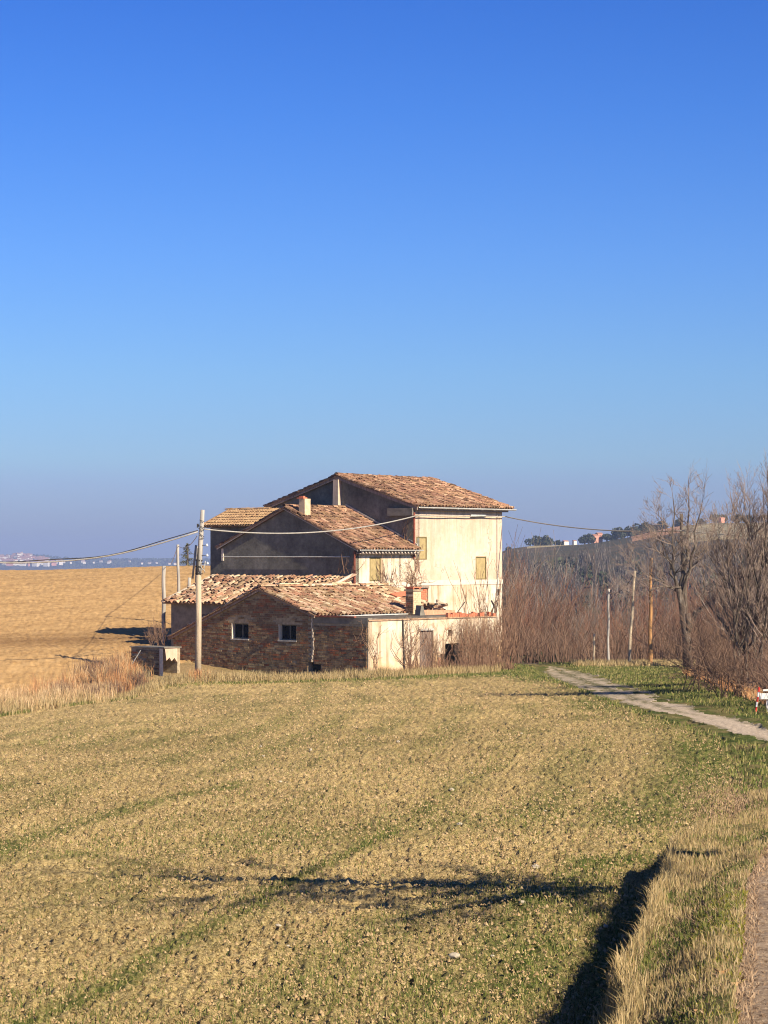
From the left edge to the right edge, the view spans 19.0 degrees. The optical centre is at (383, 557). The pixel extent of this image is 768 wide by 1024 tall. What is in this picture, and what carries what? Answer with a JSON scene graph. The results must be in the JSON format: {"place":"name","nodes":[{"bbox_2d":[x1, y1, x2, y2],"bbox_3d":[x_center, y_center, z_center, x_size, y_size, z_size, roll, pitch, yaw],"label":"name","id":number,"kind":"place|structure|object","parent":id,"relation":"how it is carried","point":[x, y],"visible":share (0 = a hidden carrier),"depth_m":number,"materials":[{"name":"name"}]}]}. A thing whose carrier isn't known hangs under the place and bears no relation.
{"place":"outdoors","nodes":[
{"label":"outdoors","id":0,"kind":"place"},
{"bbox_2d":[0,685,121,715],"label":"straw grass","id":1,"kind":"structure","parent":0,"point":[58,704],"depth_m":71.50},
{"bbox_2d":[0,652,136,711],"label":"tall dry grass","id":2,"kind":"structure","parent":0,"point":[38,696],"depth_m":77.18,"materials":[{"name":"beige plant"}]},
{"bbox_2d":[0,565,209,692],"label":"hillside field","id":3,"kind":"structure","parent":0,"point":[52,621],"depth_m":122.88,"materials":[{"name":"soil"}]},
{"bbox_2d":[3,643,147,697],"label":"russet weeds","id":4,"kind":"object","parent":3,"relation":"on","point":[114,678],"visible":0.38,"depth_m":84.43,"materials":[{"name":"brown plant"}]},
{"bbox_2d":[63,651,139,672],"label":"dry tuft","id":5,"kind":"object","parent":3,"relation":"on","point":[94,662],"visible":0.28,"depth_m":88.51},
{"bbox_2d":[140,616,169,645],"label":"bare bush","id":6,"kind":"object","parent":3,"relation":"on","point":[159,633],"visible":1,"depth_m":99.79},
{"bbox_2d":[161,566,165,643],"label":"wooden pole","id":7,"kind":"object","parent":3,"relation":"on","point":[163,620],"visible":0.79,"depth_m":104.92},
{"bbox_2d":[176,545,179,591],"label":"wooden pole","id":8,"kind":"object","parent":3,"relation":"on","point":[178,568],"visible":0.49,"depth_m":117.94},
{"bbox_2d":[179,543,191,565],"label":"fir tree","id":9,"kind":"object","parent":3,"relation":"on","point":[186,562],"visible":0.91,"depth_m":174.96,"materials":[{"name":"grey plant"}]},
{"bbox_2d":[204,507,278,574],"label":"wing","id":10,"kind":"structure","parent":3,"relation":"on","point":[235,519],"depth_m":107.23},
{"bbox_2d":[0,674,749,1023],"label":"field","id":11,"kind":"structure","parent":0,"point":[506,784],"depth_m":25.67,"materials":[{"name":"soil"}]},
{"bbox_2d":[162,670,542,688],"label":"yard grass","id":12,"kind":"structure","parent":11,"relation":"on","point":[392,677],"depth_m":85.88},
{"bbox_2d":[0,675,742,1023],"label":"soil clods","id":13,"kind":"object","parent":11,"relation":"on","point":[440,915],"visible":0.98,"depth_m":25.19,"materials":[{"name":"soil"}]},
{"bbox_2d":[0,740,744,1023],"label":"straw bits","id":14,"kind":"object","parent":11,"relation":"on","point":[340,898],"visible":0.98,"depth_m":20.23,"materials":[{"name":"plant"}]},
{"bbox_2d":[0,700,750,1023],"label":"seedlings","id":15,"kind":"object","parent":11,"relation":"on","point":[450,979],"visible":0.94,"depth_m":19.59,"materials":[{"name":"plant"}]},
{"bbox_2d":[618,768,767,834],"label":"mound grass","id":16,"kind":"structure","parent":11,"relation":"on","point":[739,799],"depth_m":27.46,"materials":[{"name":"brown plant"}]},
{"bbox_2d":[0,533,767,623],"bbox_3d":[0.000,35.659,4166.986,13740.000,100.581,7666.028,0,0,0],"label":"hills","id":17,"kind":"structure","parent":0,"point":[613,545],"depth_m":661.29,"materials":[{"name":"plant"}]},
{"bbox_2d":[0,554,209,567],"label":"ridge woodland","id":18,"kind":"object","parent":17,"relation":"on","point":[153,561],"visible":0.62,"depth_m":4381.02,"materials":[{"name":"blue plant"}]},
{"bbox_2d":[534,557,588,577],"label":"hillside bush","id":19,"kind":"object","parent":17,"relation":"on","point":[563,561],"visible":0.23,"depth_m":554.09,"materials":[{"name":"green plant"}]},
{"bbox_2d":[563,568,579,600],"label":"hillside tree","id":20,"kind":"object","parent":17,"relation":"on","point":[575,582],"visible":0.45,"depth_m":427.96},
{"bbox_2d":[572,551,588,591],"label":"hillside tree","id":21,"kind":"object","parent":17,"relation":"on","point":[581,566],"visible":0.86,"depth_m":498.22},
{"bbox_2d":[587,549,600,590],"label":"hillside tree","id":22,"kind":"object","parent":17,"relation":"on","point":[595,567],"visible":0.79,"depth_m":495.93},
{"bbox_2d":[581,571,611,585],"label":"hillside bush","id":23,"kind":"object","parent":17,"relation":"on","point":[590,575],"visible":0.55,"depth_m":524.53,"materials":[{"name":"grey plant"}]},
{"bbox_2d":[591,539,610,570],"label":"hillside tree","id":24,"kind":"object","parent":17,"relation":"on","point":[602,565],"visible":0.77,"depth_m":537.80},
{"bbox_2d":[580,582,635,609],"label":"hillside bush","id":25,"kind":"object","parent":17,"relation":"on","point":[603,588],"visible":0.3,"depth_m":450.94,"materials":[{"name":"brown plant"}]},
{"bbox_2d":[0,0,767,560],"label":"sky","id":26,"kind":"structure","parent":0,"point":[254,253],"materials":[{"name":"blue"}]},
{"bbox_2d":[3,660,767,1023],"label":"grass ground","id":27,"kind":"structure","parent":0,"point":[731,738],"depth_m":42.43,"materials":[{"name":"plant"}]},
{"bbox_2d":[0,694,137,716],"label":"edge grass","id":28,"kind":"structure","parent":27,"relation":"on","point":[29,711],"depth_m":72.87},
{"bbox_2d":[33,652,149,694],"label":"dark brambles","id":29,"kind":"object","parent":27,"relation":"on","point":[138,681],"visible":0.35,"depth_m":84.47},
{"bbox_2d":[78,678,199,702],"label":"grass","id":30,"kind":"structure","parent":27,"relation":"on","point":[142,690],"depth_m":82.26,"materials":[{"name":"plant"}]},
{"bbox_2d":[129,645,181,675],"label":"cistern","id":31,"kind":"object","parent":27,"relation":"on","point":[162,659],"visible":0.45,"depth_m":88.54,"materials":[{"name":"concrete"}]},
{"bbox_2d":[191,510,208,672],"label":"utility pole","id":32,"kind":"object","parent":27,"relation":"on","point":[198,573],"visible":0.99,"depth_m":86.41,"materials":[{"name":"grey wood"}]},
{"bbox_2d":[0,531,197,563],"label":"overhead cable","id":33,"kind":"object","parent":32,"relation":"attached to","point":[100,556],"visible":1,"depth_m":86.83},
{"bbox_2d":[0,530,197,561],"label":"overhead cable","id":34,"kind":"object","parent":32,"relation":"attached to","point":[103,555],"visible":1,"depth_m":86.82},
{"bbox_2d":[204,515,417,533],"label":"overhead cable","id":35,"kind":"object","parent":32,"relation":"attached to","point":[310,532],"visible":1,"depth_m":93.45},
{"bbox_2d":[161,573,356,645],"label":"lean to shed","id":36,"kind":"object","parent":27,"relation":"on","point":[217,589],"visible":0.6,"depth_m":101.21,"materials":[{"name":"tile"}]},
{"bbox_2d":[215,496,423,589],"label":"farmhouse wing","id":37,"kind":"structure","parent":27,"relation":"on","point":[317,554],"depth_m":101.23,"materials":[{"name":"paint"}]},
{"bbox_2d":[370,557,380,580],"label":"window","id":38,"kind":"structure","parent":37,"relation":"in","point":[373,560],"depth_m":99.95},
{"bbox_2d":[376,557,401,587],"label":"bare shrub","id":39,"kind":"object","parent":37,"relation":"attached to","point":[385,576],"visible":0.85,"depth_m":100.01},
{"bbox_2d":[386,546,428,588],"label":"climbing vine","id":40,"kind":"object","parent":37,"relation":"attached to","point":[413,576],"visible":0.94,"depth_m":101.80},
{"bbox_2d":[139,662,503,687],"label":"wall foot grass","id":41,"kind":"structure","parent":27,"relation":"on","point":[242,676],"depth_m":86.55,"materials":[{"name":"plant"}]},
{"bbox_2d":[167,582,496,675],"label":"brick outbuilding","id":42,"kind":"structure","parent":27,"relation":"on","point":[290,627],"depth_m":91.42,"materials":[{"name":"brick"}]},
{"bbox_2d":[230,623,248,639],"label":"window","id":43,"kind":"structure","parent":42,"relation":"in","point":[240,631],"depth_m":92.60,"materials":[{"name":"glass"}]},
{"bbox_2d":[278,624,296,641],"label":"window","id":44,"kind":"structure","parent":42,"relation":"in","point":[287,633],"depth_m":90.94,"materials":[{"name":"glass"}]},
{"bbox_2d":[353,621,392,669],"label":"climbing vine","id":45,"kind":"object","parent":42,"relation":"attached to","point":[371,645],"visible":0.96,"depth_m":88.20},
{"bbox_2d":[391,613,429,668],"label":"climbing vine","id":46,"kind":"object","parent":42,"relation":"attached to","point":[409,651],"visible":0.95,"depth_m":89.85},
{"bbox_2d":[406,629,441,668],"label":"climbing vine","id":47,"kind":"object","parent":42,"relation":"attached to","point":[429,650],"visible":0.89,"depth_m":90.72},
{"bbox_2d":[419,628,433,669],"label":"door","id":48,"kind":"structure","parent":42,"relation":"in","point":[421,641],"depth_m":90.76,"materials":[{"name":"brown wood"}]},
{"bbox_2d":[422,599,447,609],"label":"tile heap","id":49,"kind":"object","parent":42,"relation":"on","point":[429,605],"visible":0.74,"depth_m":94.47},
{"bbox_2d":[424,610,454,614],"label":"clay trough","id":50,"kind":"object","parent":42,"relation":"on","point":[435,612],"visible":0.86,"depth_m":93.94,"materials":[{"name":"ceramic"}]},
{"bbox_2d":[425,608,478,667],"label":"climbing vine","id":51,"kind":"object","parent":42,"relation":"attached to","point":[451,643],"visible":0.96,"depth_m":91.70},
{"bbox_2d":[449,599,506,667],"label":"climbing vine","id":52,"kind":"object","parent":42,"relation":"attached to","point":[473,651],"visible":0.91,"depth_m":93.02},
{"bbox_2d":[263,472,516,656],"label":"farmhouse","id":53,"kind":"object","parent":27,"relation":"on","point":[446,541],"visible":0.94,"depth_m":104.61,"materials":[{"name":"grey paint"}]},
{"bbox_2d":[416,537,426,559],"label":"window","id":54,"kind":"structure","parent":53,"relation":"in","point":[422,540],"depth_m":102.47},
{"bbox_2d":[476,556,485,579],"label":"window","id":55,"kind":"structure","parent":53,"relation":"in","point":[480,560],"depth_m":105.73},
{"bbox_2d":[368,654,517,671],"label":"dry weeds","id":56,"kind":"object","parent":27,"relation":"on","point":[446,665],"visible":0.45,"depth_m":91.83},
{"bbox_2d":[444,532,527,640],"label":"bare shrub","id":57,"kind":"object","parent":27,"relation":"on","point":[483,601],"visible":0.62,"depth_m":95.57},
{"bbox_2d":[485,560,526,664],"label":"bare shrub","id":58,"kind":"object","parent":27,"relation":"on","point":[506,613],"visible":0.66,"depth_m":96.52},
{"bbox_2d":[492,591,521,667],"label":"bare shrub","id":59,"kind":"object","parent":27,"relation":"on","point":[508,626],"visible":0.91,"depth_m":94.85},
{"bbox_2d":[501,622,522,668],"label":"bare shrub","id":60,"kind":"object","parent":27,"relation":"on","point":[509,651],"visible":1,"depth_m":94.01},
{"bbox_2d":[502,525,524,626],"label":"thicket tree","id":61,"kind":"object","parent":27,"relation":"on","point":[510,570],"visible":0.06,"depth_m":129.78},
{"bbox_2d":[502,573,537,658],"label":"thicket tree","id":62,"kind":"object","parent":27,"relation":"on","point":[517,625],"visible":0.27,"depth_m":110.27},
{"bbox_2d":[502,540,544,648],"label":"thicket tree","id":63,"kind":"object","parent":27,"relation":"on","point":[506,594],"visible":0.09,"depth_m":117.71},
{"bbox_2d":[502,580,558,653],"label":"thicket tree","id":64,"kind":"object","parent":27,"relation":"on","point":[524,620],"visible":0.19,"depth_m":112.10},
{"bbox_2d":[502,530,574,628],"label":"bare shrub","id":65,"kind":"object","parent":27,"relation":"on","point":[538,581],"visible":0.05,"depth_m":133.87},
{"bbox_2d":[502,544,575,616],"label":"thicket tree","id":66,"kind":"object","parent":27,"relation":"on","point":[528,580],"visible":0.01,"depth_m":145.73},
{"bbox_2d":[510,578,574,659],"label":"thicket tree","id":67,"kind":"object","parent":27,"relation":"on","point":[546,617],"visible":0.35,"depth_m":112.96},
{"bbox_2d":[502,558,587,658],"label":"bare shrub","id":68,"kind":"object","parent":27,"relation":"on","point":[556,616],"visible":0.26,"depth_m":117.32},
{"bbox_2d":[502,556,591,650],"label":"bare shrub","id":69,"kind":"object","parent":27,"relation":"on","point":[538,600],"visible":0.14,"depth_m":119.52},
{"bbox_2d":[513,575,584,643],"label":"thicket tree","id":70,"kind":"object","parent":27,"relation":"on","point":[550,608],"visible":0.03,"depth_m":124.76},
{"bbox_2d":[502,553,595,654],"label":"bare shrub","id":71,"kind":"object","parent":27,"relation":"on","point":[549,593],"visible":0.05,"depth_m":140.72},
{"bbox_2d":[502,553,613,643],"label":"bare shrub","id":72,"kind":"object","parent":27,"relation":"on","point":[535,598],"visible":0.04,"depth_m":129.58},
{"bbox_2d":[515,563,614,651],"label":"bare shrub","id":73,"kind":"object","parent":27,"relation":"on","point":[566,603],"visible":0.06,"depth_m":133.29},
{"bbox_2d":[544,591,602,658],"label":"thicket tree","id":74,"kind":"object","parent":27,"relation":"on","point":[598,610],"visible":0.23,"depth_m":114.49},
{"bbox_2d":[533,569,622,657],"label":"bare shrub","id":75,"kind":"object","parent":27,"relation":"on","point":[591,637],"visible":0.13,"depth_m":120.45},
{"bbox_2d":[540,572,625,646],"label":"thicket tree","id":76,"kind":"object","parent":27,"relation":"on","point":[580,603],"visible":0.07,"depth_m":142.47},
{"bbox_2d":[550,595,636,658],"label":"thicket tree","id":77,"kind":"object","parent":27,"relation":"on","point":[596,629],"visible":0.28,"depth_m":114.40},
{"bbox_2d":[561,560,640,629],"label":"thicket tree","id":78,"kind":"object","parent":27,"relation":"on","point":[592,591],"visible":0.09,"depth_m":160.26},
{"bbox_2d":[576,577,638,644],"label":"thicket tree","id":79,"kind":"object","parent":27,"relation":"on","point":[610,615],"visible":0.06,"depth_m":129.32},
{"bbox_2d":[607,589,609,659],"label":"wooden pole","id":80,"kind":"object","parent":27,"relation":"on","point":[608,624],"visible":0.87,"depth_m":100.95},
{"bbox_2d":[546,571,678,633],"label":"bare shrub","id":81,"kind":"object","parent":27,"relation":"on","point":[620,603],"visible":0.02,"depth_m":165.73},
{"bbox_2d":[575,587,656,657],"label":"thicket tree","id":82,"kind":"object","parent":27,"relation":"on","point":[620,620],"visible":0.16,"depth_m":118.05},
{"bbox_2d":[583,610,655,658],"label":"thicket tree","id":83,"kind":"object","parent":27,"relation":"on","point":[614,635],"visible":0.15,"depth_m":113.70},
{"bbox_2d":[488,661,767,794],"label":"track grass","id":84,"kind":"structure","parent":27,"relation":"on","point":[593,669],"depth_m":61.66,"materials":[{"name":"plant"}]},
{"bbox_2d":[627,571,635,661],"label":"wooden pole","id":85,"kind":"object","parent":27,"relation":"on","point":[630,627],"visible":0.8,"depth_m":98.95,"materials":[{"name":"brown wood"}]},
{"bbox_2d":[586,551,676,651],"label":"bare shrub","id":86,"kind":"object","parent":27,"relation":"on","point":[635,598],"visible":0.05,"depth_m":142.98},
{"bbox_2d":[496,614,767,662],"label":"undergrowth","id":87,"kind":"object","parent":27,"relation":"on","point":[588,655],"visible":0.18,"depth_m":105.57,"materials":[{"name":"plant"}]},
{"bbox_2d":[605,596,666,660],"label":"thicket tree","id":88,"kind":"object","parent":27,"relation":"on","point":[644,623],"visible":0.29,"depth_m":109.22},
{"bbox_2d":[579,575,696,651],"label":"bare shrub","id":89,"kind":"object","parent":27,"relation":"on","point":[658,614],"visible":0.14,"depth_m":122.20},
{"bbox_2d":[571,584,713,656],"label":"bare shrub","id":90,"kind":"object","parent":27,"relation":"on","point":[653,612],"visible":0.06,"depth_m":134.24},
{"bbox_2d":[595,587,700,654],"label":"bare shrub","id":91,"kind":"object","parent":27,"relation":"on","point":[644,613],"visible":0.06,"depth_m":122.94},
{"bbox_2d":[648,558,652,662],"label":"wooden pole","id":92,"kind":"object","parent":27,"relation":"on","point":[650,656],"visible":0.76,"depth_m":97.93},
{"bbox_2d":[587,815,733,1023],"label":"bank edge grass","id":93,"kind":"structure","parent":27,"relation":"on","point":[654,893],"depth_m":14.30,"materials":[{"name":"plant"}]},
{"bbox_2d":[639,577,700,658],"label":"thicket tree","id":94,"kind":"object","parent":27,"relation":"on","point":[670,625],"visible":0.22,"depth_m":113.34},
{"bbox_2d":[603,458,745,666],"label":"bare tree","id":95,"kind":"object","parent":27,"relation":"on","point":[680,590],"visible":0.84,"depth_m":95.88,"materials":[{"name":"brown plant"}]},
{"bbox_2d":[595,792,767,1023],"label":"matted grass","id":96,"kind":"structure","parent":27,"relation":"on","point":[751,951],"depth_m":13.79,"materials":[{"name":"brown plant"}]},
{"bbox_2d":[597,790,767,1023],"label":"verge grass","id":97,"kind":"structure","parent":27,"relation":"on","point":[704,923],"depth_m":14.56,"materials":[{"name":"plant"}]},
{"bbox_2d":[598,787,767,1023],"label":"straw stubble","id":98,"kind":"object","parent":27,"relation":"on","point":[708,947],"visible":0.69,"depth_m":13.67,"materials":[{"name":"plant"}]},
{"bbox_2d":[680,514,687,612],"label":"wooden pole","id":99,"kind":"object","parent":27,"relation":"on","point":[682,535],"visible":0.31,"depth_m":98.53,"materials":[{"name":"brown wood"}]},
{"bbox_2d":[505,516,680,531],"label":"overhead cable","id":100,"kind":"object","parent":99,"relation":"attached to","point":[582,528],"visible":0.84,"depth_m":102.89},
{"bbox_2d":[614,562,767,690],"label":"bare shrub","id":101,"kind":"object","parent":27,"relation":"on","point":[704,656],"visible":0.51,"depth_m":63.95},
{"bbox_2d":[642,566,760,684],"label":"bare shrub","id":102,"kind":"object","parent":27,"relation":"on","point":[705,634],"visible":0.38,"depth_m":67.80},
{"bbox_2d":[669,578,745,659],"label":"bare shrub","id":103,"kind":"object","parent":27,"relation":"on","point":[696,622],"visible":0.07,"depth_m":83.96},
{"bbox_2d":[674,888,750,1023],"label":"mossy grass","id":104,"kind":"structure","parent":27,"relation":"on","point":[738,929],"depth_m":13.35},
{"bbox_2d":[674,579,762,657],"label":"thicket tree","id":105,"kind":"object","parent":27,"relation":"on","point":[701,612],"visible":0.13,"depth_m":111.54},
{"bbox_2d":[672,572,765,667],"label":"bare shrub","id":106,"kind":"object","parent":27,"relation":"on","point":[710,627],"visible":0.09,"depth_m":74.28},
{"bbox_2d":[670,641,767,700],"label":"brambles","id":107,"kind":"object","parent":27,"relation":"on","point":[764,679],"visible":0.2,"depth_m":59.02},
{"bbox_2d":[682,602,767,697],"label":"bare shrub","id":108,"kind":"object","parent":27,"relation":"on","point":[735,674],"visible":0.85,"depth_m":58.33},
{"bbox_2d":[685,448,767,683],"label":"bare tree","id":109,"kind":"object","parent":27,"relation":"on","point":[743,597],"visible":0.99,"depth_m":61.57,"materials":[{"name":"brown plant"}]},
{"bbox_2d":[732,606,767,692],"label":"bare shrub","id":110,"kind":"object","parent":27,"relation":"on","point":[750,669],"visible":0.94,"depth_m":52.76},
{"bbox_2d":[740,484,767,648],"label":"bare tree","id":111,"kind":"object","parent":27,"relation":"on","point":[757,571],"visible":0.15,"depth_m":66.20,"materials":[{"name":"brown plant"}]},
{"bbox_2d":[570,658,695,666],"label":"pale grass","id":112,"kind":"structure","parent":0,"point":[605,663],"depth_m":97.73,"materials":[{"name":"plant"}]},
{"bbox_2d":[512,663,767,740],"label":"gravel track","id":113,"kind":"structure","parent":0,"point":[734,724],"depth_m":58.34,"materials":[{"name":"gravel"}]},
{"bbox_2d":[527,523,767,548],"bbox_3d":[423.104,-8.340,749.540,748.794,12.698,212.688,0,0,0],"label":"hilltop field","id":114,"kind":"structure","parent":0,"point":[725,527],"depth_m":742.18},
{"bbox_2d":[632,526,679,541],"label":"brown hilltop field","id":115,"kind":"structure","parent":0,"point":[646,536],"depth_m":764.05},
{"bbox_2d":[680,667,767,704],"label":"hedge grass","id":116,"kind":"structure","parent":0,"point":[753,694],"depth_m":59.12,"materials":[{"name":"brown plant"}]},
{"bbox_2d":[725,846,767,1023],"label":"road","id":117,"kind":"structure","parent":0,"point":[763,948],"depth_m":12.56,"materials":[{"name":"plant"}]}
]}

